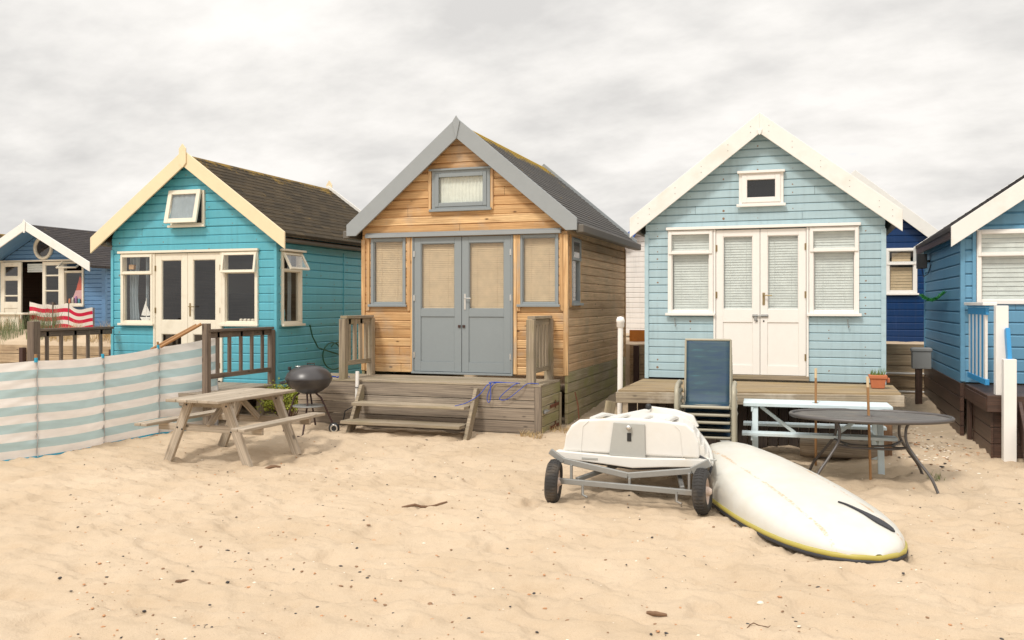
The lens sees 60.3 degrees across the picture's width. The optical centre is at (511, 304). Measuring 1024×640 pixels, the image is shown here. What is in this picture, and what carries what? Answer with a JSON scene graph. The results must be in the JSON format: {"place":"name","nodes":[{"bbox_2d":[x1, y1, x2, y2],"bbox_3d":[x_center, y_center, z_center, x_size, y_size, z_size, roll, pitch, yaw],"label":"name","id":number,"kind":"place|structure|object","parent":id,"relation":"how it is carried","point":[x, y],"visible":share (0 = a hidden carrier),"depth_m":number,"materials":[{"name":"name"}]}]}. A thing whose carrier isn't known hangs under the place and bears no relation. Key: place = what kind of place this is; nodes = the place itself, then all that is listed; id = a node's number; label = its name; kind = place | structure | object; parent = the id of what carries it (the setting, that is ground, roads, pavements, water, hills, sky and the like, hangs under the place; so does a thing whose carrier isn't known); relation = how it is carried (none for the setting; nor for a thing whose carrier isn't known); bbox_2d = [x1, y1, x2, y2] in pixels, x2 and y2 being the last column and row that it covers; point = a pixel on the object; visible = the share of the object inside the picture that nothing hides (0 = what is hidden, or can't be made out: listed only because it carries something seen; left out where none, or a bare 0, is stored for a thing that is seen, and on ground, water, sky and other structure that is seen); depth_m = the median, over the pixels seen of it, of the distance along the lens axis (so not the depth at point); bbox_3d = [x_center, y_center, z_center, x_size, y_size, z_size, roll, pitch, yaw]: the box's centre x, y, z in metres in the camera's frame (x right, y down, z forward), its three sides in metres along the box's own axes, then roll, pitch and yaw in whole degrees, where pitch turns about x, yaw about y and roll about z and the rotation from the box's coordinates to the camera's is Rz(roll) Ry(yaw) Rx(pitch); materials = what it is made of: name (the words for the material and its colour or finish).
{"place":"outdoors","nodes":[
{"label":"outdoors","id":0,"kind":"place"},
{"bbox_2d":[22,305,64,339],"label":"marram grass","id":1,"kind":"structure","parent":0,"point":[44,324],"depth_m":19.29,"materials":[{"name":"green plant"}]},
{"bbox_2d":[0,330,1023,639],"bbox_3d":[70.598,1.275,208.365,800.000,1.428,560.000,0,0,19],"label":"sand","id":2,"kind":"structure","parent":0,"point":[498,480],"depth_m":6.87,"materials":[{"name":"beige sand"}]},
{"bbox_2d":[0,311,31,341],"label":"marram grass","id":3,"kind":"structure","parent":2,"relation":"on","point":[7,328],"depth_m":19.57,"materials":[{"name":"green plant"}]},
{"bbox_2d":[0,313,37,329],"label":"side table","id":4,"kind":"object","parent":2,"relation":"on","point":[5,315],"visible":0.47,"depth_m":20.32,"materials":[{"name":"beige paint"}]},
{"bbox_2d":[0,344,110,363],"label":"retaining wall","id":5,"kind":"structure","parent":2,"relation":"on","point":[21,350],"depth_m":18.73,"materials":[{"name":"brown wood"}]},
{"bbox_2d":[0,220,111,329],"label":"beach hut","id":6,"kind":"object","parent":2,"relation":"on","point":[42,265],"visible":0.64,"depth_m":21.85,"materials":[{"name":"blue wood"}]},
{"bbox_2d":[1,262,21,324],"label":"door","id":7,"kind":"structure","parent":6,"relation":"in","point":[6,307],"depth_m":22.11,"materials":[{"name":"beige paint"}]},
{"bbox_2d":[33,239,52,259],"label":"round window","id":8,"kind":"structure","parent":6,"relation":"in","point":[42,251],"depth_m":21.89,"materials":[{"name":"beige paint"}]},
{"bbox_2d":[42,262,60,304],"bbox_3d":[-11.372,-0.075,21.813,0.600,1.950,0.045,0,0,19],"label":"door","id":9,"kind":"structure","parent":6,"relation":"in","point":[44,264],"depth_m":21.87,"materials":[{"name":"beige paint"}]},
{"bbox_2d":[56,261,84,306],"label":"window","id":10,"kind":"structure","parent":6,"relation":"in","point":[79,293],"depth_m":21.62,"materials":[{"name":"beige paint"}]},
{"bbox_2d":[30,301,94,327],"bbox_3d":[-10.478,0.405,20.429,1.766,0.950,0.148,0,0,14],"label":"windbreak","id":11,"kind":"object","parent":2,"relation":"on","point":[70,313],"visible":0.59,"depth_m":20.33,"materials":[{"name":"red fabric"}]},
{"bbox_2d":[49,319,84,341],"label":"dry grass","id":12,"kind":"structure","parent":2,"relation":"on","point":[64,337],"depth_m":18.95,"materials":[{"name":"plant"}]},
{"bbox_2d":[85,320,110,344],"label":"dry grass","id":13,"kind":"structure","parent":2,"relation":"on","point":[106,336],"depth_m":18.49,"materials":[{"name":"plant"}]},
{"bbox_2d":[0,338,217,460],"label":"windbreak","id":14,"kind":"object","parent":2,"relation":"on","point":[52,407],"visible":0.79,"depth_m":11.61,"materials":[{"name":"fabric"}]},
{"bbox_2d":[175,579,187,582],"bbox_3d":[-2.242,1.885,5.996,0.109,0.027,0.028,0,0,6],"label":"driftwood","id":15,"kind":"object","parent":2,"relation":"on","point":[181,581],"visible":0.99,"depth_m":5.99,"materials":[{"name":"brown wood"}]},
{"bbox_2d":[27,144,361,423],"bbox_3d":[-4.972,-0.378,15.802,3.860,4.557,6.578,0,0,19],"label":"beach hut","id":16,"kind":"object","parent":2,"relation":"on","point":[209,249],"visible":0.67,"depth_m":14.86,"materials":[{"name":"teal paint"}]},
{"bbox_2d":[117,253,153,325],"bbox_3d":[-6.373,-0.250,15.096,0.740,1.220,0.255,0,0,19],"label":"window","id":17,"kind":"structure","parent":16,"relation":"in","point":[134,274],"depth_m":15.14,"materials":[{"name":"beige paint"}]},
{"bbox_2d":[140,298,149,319],"bbox_3d":[-6.263,0.090,15.109,0.233,0.380,0.060,0,0,19],"label":"toy sailboat","id":18,"kind":"object","parent":16,"relation":"in","point":[146,312],"visible":0.83,"depth_m":15.11,"materials":[{"name":"white paint"}]},
{"bbox_2d":[154,253,187,344],"bbox_3d":[-5.728,0.202,14.822,0.673,2.115,0.065,0,0,19],"label":"door","id":19,"kind":"structure","parent":16,"relation":"in","point":[172,327],"depth_m":14.83,"materials":[{"name":"beige paint"}]},
{"bbox_2d":[163,189,205,227],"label":"window","id":20,"kind":"structure","parent":16,"relation":"in","point":[182,208],"depth_m":14.62,"materials":[{"name":"beige paint"}]},
{"bbox_2d":[188,252,219,380],"bbox_3d":[-5.092,0.202,14.586,0.673,2.115,0.104,0,0,19],"label":"door","id":21,"kind":"structure","parent":16,"relation":"in","point":[215,256],"depth_m":14.64,"materials":[{"name":"beige paint"}]},
{"bbox_2d":[219,251,258,326],"bbox_3d":[-4.434,-0.250,14.368,0.740,1.220,0.169,0,0,19],"label":"window","id":22,"kind":"structure","parent":16,"relation":"in","point":[224,270],"depth_m":14.34,"materials":[{"name":"beige paint"}]},
{"bbox_2d":[280,248,309,325],"bbox_3d":[-3.640,-0.270,14.563,0.358,1.260,0.670,0,0,19],"label":"window","id":23,"kind":"structure","parent":16,"relation":"in","point":[298,269],"depth_m":14.73,"materials":[{"name":"beige paint"}]},
{"bbox_2d":[309,325,338,369],"bbox_3d":[-3.228,0.759,15.523,0.046,0.827,1.257,0,0,19],"label":"garden hose","id":24,"kind":"object","parent":16,"relation":"hanging from","point":[324,349],"visible":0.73,"depth_m":15.41,"materials":[{"name":"teal rubber"}]},
{"bbox_2d":[134,388,324,466],"bbox_3d":[-3.471,1.536,11.006,1.588,0.832,1.660,0,0,21],"label":"picnic table","id":25,"kind":"object","parent":2,"relation":"on","point":[227,404],"visible":0.98,"depth_m":10.70,"materials":[{"name":"brown wood"}]},
{"bbox_2d":[265,465,280,468],"bbox_3d":[-2.721,1.858,10.008,0.187,0.066,0.055,0,0,-17],"label":"driftwood","id":26,"kind":"object","parent":2,"relation":"on","point":[272,466],"visible":0.84,"depth_m":9.99,"materials":[{"name":"brown wood"}]},
{"bbox_2d":[257,378,298,416],"bbox_3d":[-3.511,1.462,13.811,0.988,0.700,0.838,0,0,19],"label":"bush","id":27,"kind":"object","parent":2,"relation":"on","point":[293,394],"visible":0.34,"depth_m":13.74,"materials":[{"name":"green plant"}]},
{"bbox_2d":[279,363,339,436],"bbox_3d":[-2.841,1.343,12.523,0.775,1.022,0.747,0,0,19],"label":"kettle barbecue","id":28,"kind":"object","parent":2,"relation":"on","point":[307,379],"visible":0.94,"depth_m":12.33,"materials":[{"name":"metal"}]},
{"bbox_2d":[402,501,446,507],"bbox_3d":[-0.820,1.888,8.277,0.430,0.060,0.037,0,0,-13],"label":"driftwood","id":29,"kind":"object","parent":2,"relation":"on","point":[420,506],"visible":0.86,"depth_m":8.27,"materials":[{"name":"brown wood"}]},
{"bbox_2d":[298,116,640,439],"bbox_3d":[-0.447,-0.424,14.775,4.170,4.808,6.020,0,0,19],"label":"beach hut","id":30,"kind":"object","parent":2,"relation":"on","point":[481,254],"visible":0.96,"depth_m":13.32,"materials":[{"name":"brown wood"}]},
{"bbox_2d":[343,371,358,419],"bbox_3d":[-2.325,1.326,12.744,0.235,0.712,0.084,0,0,3],"label":"short white post","id":31,"kind":"object","parent":30,"relation":"attached to","point":[356,381],"visible":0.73,"depth_m":12.73,"materials":[{"name":"paint"}]},
{"bbox_2d":[368,238,406,306],"bbox_3d":[-1.931,-0.495,13.776,0.660,1.070,0.129,0,0,19],"label":"window","id":32,"kind":"structure","parent":30,"relation":"in","point":[385,292],"depth_m":13.82,"materials":[{"name":"beige fabric"}]},
{"bbox_2d":[413,237,461,371],"bbox_3d":[-1.139,0.002,13.515,0.804,2.055,0.094,0,0,19],"label":"door","id":33,"kind":"structure","parent":30,"relation":"in","point":[438,310],"depth_m":13.52,"materials":[{"name":"grey paint"}]},
{"bbox_2d":[429,166,491,211],"bbox_3d":[-0.773,-1.737,13.378,1.030,0.655,0.135,0,0,19],"label":"window","id":34,"kind":"structure","parent":30,"relation":"in","point":[465,188],"depth_m":13.39,"materials":[{"name":"grey paint"}]},
{"bbox_2d":[462,235,510,372],"bbox_3d":[-0.376,0.002,13.236,0.804,2.055,0.133,0,0,19],"label":"door","id":35,"kind":"structure","parent":30,"relation":"in","point":[486,327],"depth_m":13.27,"materials":[{"name":"grey paint"}]},
{"bbox_2d":[455,382,536,405],"bbox_3d":[-0.218,1.220,12.090,1.141,0.309,0.343,0,0,-5],"label":"rope","id":36,"kind":"object","parent":30,"relation":"on","point":[501,395],"visible":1,"depth_m":12.05,"materials":[{"name":"fabric"}]},
{"bbox_2d":[516,234,559,306],"bbox_3d":[0.398,-0.495,12.986,0.660,1.070,0.129,0,0,19],"label":"window","id":37,"kind":"structure","parent":30,"relation":"in","point":[541,278],"depth_m":13.03,"materials":[{"name":"beige fabric"}]},
{"bbox_2d":[569,234,583,306],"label":"window","id":38,"kind":"structure","parent":30,"relation":"in","point":[575,243],"depth_m":13.27,"materials":[{"name":"grey paint"}]},
{"bbox_2d":[519,428,543,438],"bbox_3d":[0.277,1.744,11.902,0.403,0.152,0.409,0,0,-4],"label":"dry weed","id":39,"kind":"object","parent":2,"relation":"on","point":[529,435],"visible":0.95,"depth_m":11.82,"materials":[{"name":"plant"}]},
{"bbox_2d":[55,433,1022,639],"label":"pebbles","id":40,"kind":"object","parent":2,"relation":"on","point":[451,550],"visible":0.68,"depth_m":6.17,"materials":[{"name":"stone"}]},
{"bbox_2d":[550,424,569,433],"bbox_3d":[0.759,1.722,12.166,0.545,0.170,0.520,0,0,19],"label":"dry weed","id":41,"kind":"object","parent":2,"relation":"on","point":[564,430],"visible":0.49,"depth_m":12.14,"materials":[{"name":"plant"}]},
{"bbox_2d":[574,392,579,419],"bbox_3d":[0.957,1.540,12.763,0.035,0.525,0.179,0,0,-23],"label":"rusty rod","id":42,"kind":"object","parent":2,"relation":"on","point":[577,406],"visible":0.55,"depth_m":12.78,"materials":[{"name":"metal"}]},
{"bbox_2d":[616,316,624,414],"bbox_3d":[1.390,1.028,11.302,0.110,1.745,0.110,0,0,19],"label":"white post","id":43,"kind":"object","parent":2,"relation":"on","point":[620,320],"visible":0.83,"depth_m":11.27,"materials":[{"name":"paint"}]},
{"bbox_2d":[544,449,712,514],"bbox_3d":[1.427,1.651,9.288,1.570,0.512,2.694,0,0,19],"label":"trolley","id":44,"kind":"object","parent":2,"relation":"on","point":[700,492],"visible":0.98,"depth_m":8.21,"materials":[{"name":"metal"}]},
{"bbox_2d":[556,403,716,474],"bbox_3d":[1.416,1.354,9.188,1.555,0.576,1.608,0,0,19],"label":"dinghy","id":45,"kind":"object","parent":44,"relation":"on","point":[649,437],"visible":0.98,"depth_m":8.51,"materials":[{"name":"white plastic"}]},
{"bbox_2d":[625,231,644,332],"bbox_3d":[4.720,-1.020,22.236,3.590,3.400,4.350,0,0,19],"label":"beach hut","id":46,"kind":"object","parent":2,"relation":"on","point":[635,290],"visible":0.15,"depth_m":20.77,"materials":[{"name":"white wood"}]},
{"bbox_2d":[629,330,644,341],"bbox_3d":[3.132,0.720,18.282,1.400,0.360,0.040,0,0,19],"label":"rusty board","id":47,"kind":"object","parent":2,"relation":"on","point":[636,335],"visible":0.21,"depth_m":18.43,"materials":[{"name":"orange metal"}]},
{"bbox_2d":[630,344,646,383],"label":"retaining wall","id":48,"kind":"structure","parent":2,"relation":"on","point":[636,360],"depth_m":17.09,"materials":[{"name":"brown wood"}]},
{"bbox_2d":[646,611,666,616],"bbox_3d":[0.881,1.887,5.374,0.130,0.033,0.036,0,0,25],"label":"driftwood","id":49,"kind":"object","parent":2,"relation":"on","point":[654,613],"visible":1,"depth_m":5.36,"materials":[{"name":"brown wood"}]},
{"bbox_2d":[680,373,737,441],"bbox_3d":[2.187,1.326,9.848,0.650,1.120,0.764,0,5,16],"label":"sling chair","id":50,"kind":"object","parent":2,"relation":"on","point":[718,435],"visible":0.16,"depth_m":9.86,"materials":[{"name":"blue"}]},
{"bbox_2d":[680,362,737,432],"bbox_3d":[2.177,1.240,9.819,0.650,1.120,0.764,0,5,16],"label":"sling chair","id":51,"kind":"object","parent":50,"relation":"on","point":[712,428],"visible":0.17,"depth_m":9.82,"materials":[{"name":"blue"}]},
{"bbox_2d":[679,394,737,441],"bbox_3d":[2.168,1.154,9.791,0.650,1.120,0.764,0,5,16],"label":"sling chair","id":52,"kind":"object","parent":51,"relation":"on","point":[713,420],"visible":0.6,"depth_m":9.76,"materials":[{"name":"blue"}]},
{"bbox_2d":[679,387,737,416],"bbox_3d":[2.158,1.068,9.762,0.650,1.120,0.764,0,5,16],"label":"sling chair","id":53,"kind":"object","parent":52,"relation":"on","point":[711,412],"visible":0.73,"depth_m":9.82,"materials":[{"name":"blue"}]},
{"bbox_2d":[674,338,736,441],"bbox_3d":[2.148,0.982,9.734,0.650,1.120,0.764,0,5,16],"label":"sling chair","id":54,"kind":"object","parent":53,"relation":"on","point":[708,384],"visible":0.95,"depth_m":9.97,"materials":[{"name":"blue fabric"}]},
{"bbox_2d":[603,113,904,447],"bbox_3d":[3.762,-0.324,13.207,3.601,4.548,6.368,0,0,19],"label":"beach hut","id":55,"kind":"object","parent":2,"relation":"on","point":[765,243],"visible":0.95,"depth_m":12.03,"materials":[{"name":"blue paint"}]},
{"bbox_2d":[665,230,714,315],"bbox_3d":[2.516,-0.445,12.428,0.690,1.210,0.147,0,0,19],"label":"window","id":56,"kind":"structure","parent":55,"relation":"in","point":[688,301],"depth_m":12.46,"materials":[{"name":"white paint"}]},
{"bbox_2d":[715,229,767,374],"bbox_3d":[3.176,-0.030,12.207,0.718,2.000,0.112,0,0,19],"label":"door","id":57,"kind":"structure","parent":55,"relation":"in","point":[737,319],"depth_m":12.23,"materials":[{"name":"white paint"}]},
{"bbox_2d":[736,169,785,206],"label":"window","id":58,"kind":"structure","parent":55,"relation":"in","point":[777,174],"depth_m":12.07,"materials":[{"name":"white paint"}]},
{"bbox_2d":[760,228,806,375],"bbox_3d":[3.703,-0.030,12.016,0.614,2.000,0.136,0,0,19],"label":"door","id":59,"kind":"structure","parent":55,"relation":"in","point":[782,333],"depth_m":12.04,"materials":[{"name":"white paint"}]},
{"bbox_2d":[807,226,861,315],"bbox_3d":[4.316,-0.445,11.819,0.690,1.209,0.147,0,0,19],"label":"window","id":60,"kind":"structure","parent":55,"relation":"in","point":[832,298],"depth_m":11.86,"materials":[{"name":"white paint"}]},
{"bbox_2d":[868,368,889,388],"bbox_3d":[4.623,0.920,11.101,0.248,0.270,0.220,0,0,19],"label":"flower pot","id":61,"kind":"object","parent":55,"relation":"on","point":[879,380],"visible":1,"depth_m":11.03,"materials":[{"name":"ceramic"}]},
{"bbox_2d":[707,440,907,563],"bbox_3d":[2.468,1.672,7.922,1.138,0.452,3.085,0,0,-8],"label":"surfboard","id":62,"kind":"object","parent":2,"relation":"on","point":[777,500],"visible":0.91,"depth_m":7.21,"materials":[{"name":"white plastic"}]},
{"bbox_2d":[814,368,816,465],"bbox_3d":[3.460,1.365,10.041,0.028,1.270,0.029,0,0,19],"label":"wooden stake","id":63,"kind":"object","parent":2,"relation":"on","point":[815,373],"visible":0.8,"depth_m":10.03,"materials":[{"name":"brown wood"}]},
{"bbox_2d":[742,399,897,474],"bbox_3d":[3.455,1.522,10.042,1.600,0.804,1.020,0,0,16],"label":"slatted picnic table","id":64,"kind":"object","parent":2,"relation":"on","point":[878,437],"visible":0.81,"depth_m":9.92,"materials":[{"name":"white paint"}]},
{"bbox_2d":[800,432,877,458],"bbox_3d":[3.828,1.666,10.353,0.891,0.299,0.350,0,0,12],"label":"log","id":65,"kind":"object","parent":2,"relation":"on","point":[807,447],"visible":0.56,"depth_m":10.23,"materials":[{"name":"brown wood"}]},
{"bbox_2d":[866,377,871,479],"bbox_3d":[3.748,1.395,9.246,0.062,1.271,0.029,0,0,19],"label":"wooden stake","id":66,"kind":"object","parent":2,"relation":"on","point":[869,431],"visible":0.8,"depth_m":9.24,"materials":[{"name":"brown wood"}]},
{"bbox_2d":[789,408,954,493],"bbox_3d":[3.741,1.533,9.217,1.618,0.766,1.066,0,0,16],"label":"patio table","id":67,"kind":"object","parent":2,"relation":"on","point":[837,416],"visible":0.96,"depth_m":9.13,"materials":[{"name":"grey metal"}]},
{"bbox_2d":[883,425,891,455],"bbox_3d":[4.342,1.640,10.322,0.200,0.520,0.060,0,0,19],"label":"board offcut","id":68,"kind":"object","parent":2,"relation":"on","point":[888,432],"depth_m":10.28,"materials":[{"name":"brown wood"}]},
{"bbox_2d":[886,344,923,393],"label":"retaining wall","id":69,"kind":"structure","parent":2,"relation":"on","point":[904,382],"depth_m":15.61,"materials":[{"name":"brown wood"}]},
{"bbox_2d":[851,170,938,341],"bbox_3d":[7.892,-1.009,20.534,3.790,3.617,4.340,0,0,19],"label":"beach hut","id":70,"kind":"object","parent":69,"relation":"on","point":[904,300],"visible":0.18,"depth_m":18.36,"materials":[{"name":"blue paint"}]},
{"bbox_2d":[886,248,918,294],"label":"window","id":71,"kind":"structure","parent":70,"relation":"in","point":[892,273],"depth_m":18.41,"materials":[{"name":"white paint"}]},
{"bbox_2d":[910,347,932,403],"bbox_3d":[6.613,1.257,14.184,0.353,1.114,0.278,0,0,19],"label":"meter box","id":72,"kind":"object","parent":2,"relation":"on","point":[920,358],"visible":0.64,"depth_m":14.16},
{"bbox_2d":[888,427,980,473],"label":"shells","id":73,"kind":"object","parent":2,"relation":"on","point":[933,449],"visible":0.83,"depth_m":10.77},
{"bbox_2d":[913,175,1023,461],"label":"beach hut","id":74,"kind":"object","parent":2,"relation":"on","point":[971,262],"visible":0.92,"depth_m":11.55,"materials":[{"name":"blue paint"}]},
{"bbox_2d":[919,289,946,301],"bbox_3d":[6.699,-0.122,14.096,0.078,0.188,2.905,0,0,19],"label":"garland","id":75,"kind":"object","parent":74,"relation":"attached to","point":[927,299],"visible":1,"depth_m":13.80},
{"bbox_2d":[976,229,1023,303],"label":"window","id":76,"kind":"structure","parent":74,"relation":"in","point":[987,275],"depth_m":11.56,"materials":[{"name":"white paint"}]},
{"bbox_2d":[0,0,1023,233],"label":"sky","id":77,"kind":"structure","parent":0,"point":[620,99],"materials":[{"name":"grey"}]}
]}

